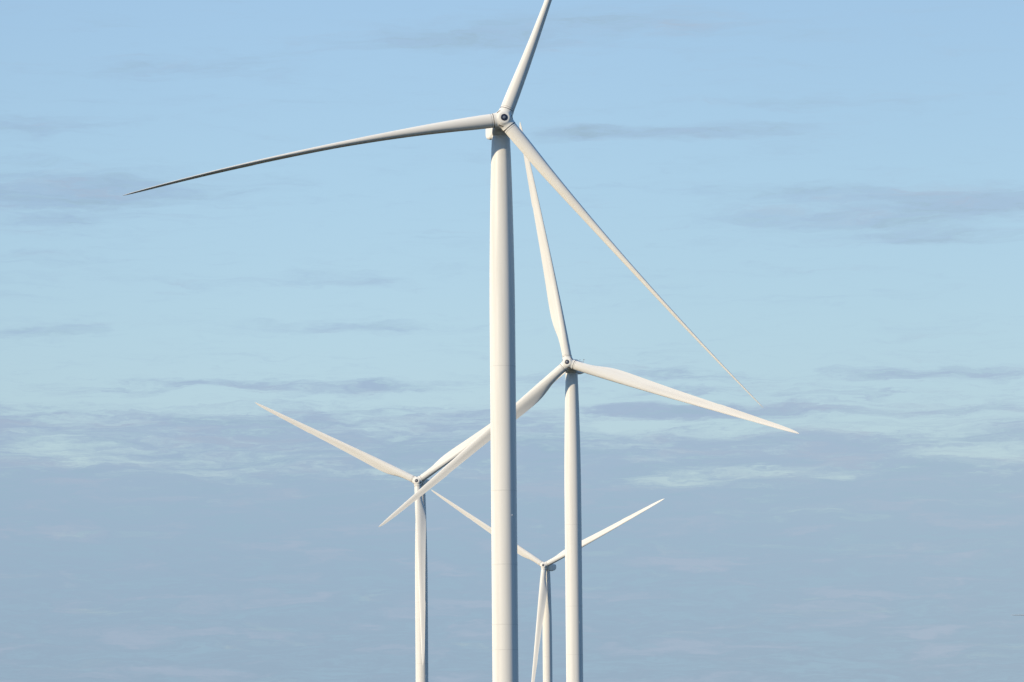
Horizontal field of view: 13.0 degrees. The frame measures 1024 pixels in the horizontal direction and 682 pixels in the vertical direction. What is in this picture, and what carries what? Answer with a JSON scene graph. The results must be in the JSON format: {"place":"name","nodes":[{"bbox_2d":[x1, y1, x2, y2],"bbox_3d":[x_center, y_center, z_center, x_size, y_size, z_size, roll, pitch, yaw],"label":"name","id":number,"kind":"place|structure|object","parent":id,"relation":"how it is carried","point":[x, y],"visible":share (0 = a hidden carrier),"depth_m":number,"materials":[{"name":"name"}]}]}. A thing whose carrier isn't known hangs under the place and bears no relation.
{"place":"outdoors","nodes":[
{"label":"outdoors","id":0,"kind":"place"},
{"bbox_2d":[0,0,1023,681],"label":"sky","id":1,"kind":"structure","parent":0,"point":[828,195],"materials":[{"name":"blue"}]},
{"bbox_3d":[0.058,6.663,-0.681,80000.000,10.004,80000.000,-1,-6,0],"label":"ground","id":2,"kind":"structure","parent":0,"visible":0},
{"bbox_2d":[255,372,564,681],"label":"wind turbine","id":3,"kind":"object","parent":2,"relation":"on","point":[421,598],"visible":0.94,"depth_m":1787.11,"materials":[{"name":"paint"}]},
{"bbox_2d":[123,0,761,681],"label":"wind turbine","id":4,"kind":"object","parent":2,"relation":"on","point":[501,128],"visible":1,"depth_m":874.61,"materials":[{"name":"paint"}]},
{"bbox_2d":[432,490,663,681],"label":"wind turbine","id":5,"kind":"object","parent":2,"relation":"on","point":[544,614],"visible":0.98,"depth_m":2367.09,"materials":[{"name":"paint"}]},
{"bbox_2d":[379,123,798,681],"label":"wind turbine","id":6,"kind":"object","parent":2,"relation":"on","point":[570,367],"visible":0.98,"depth_m":1339.36,"materials":[{"name":"paint"}]}
]}

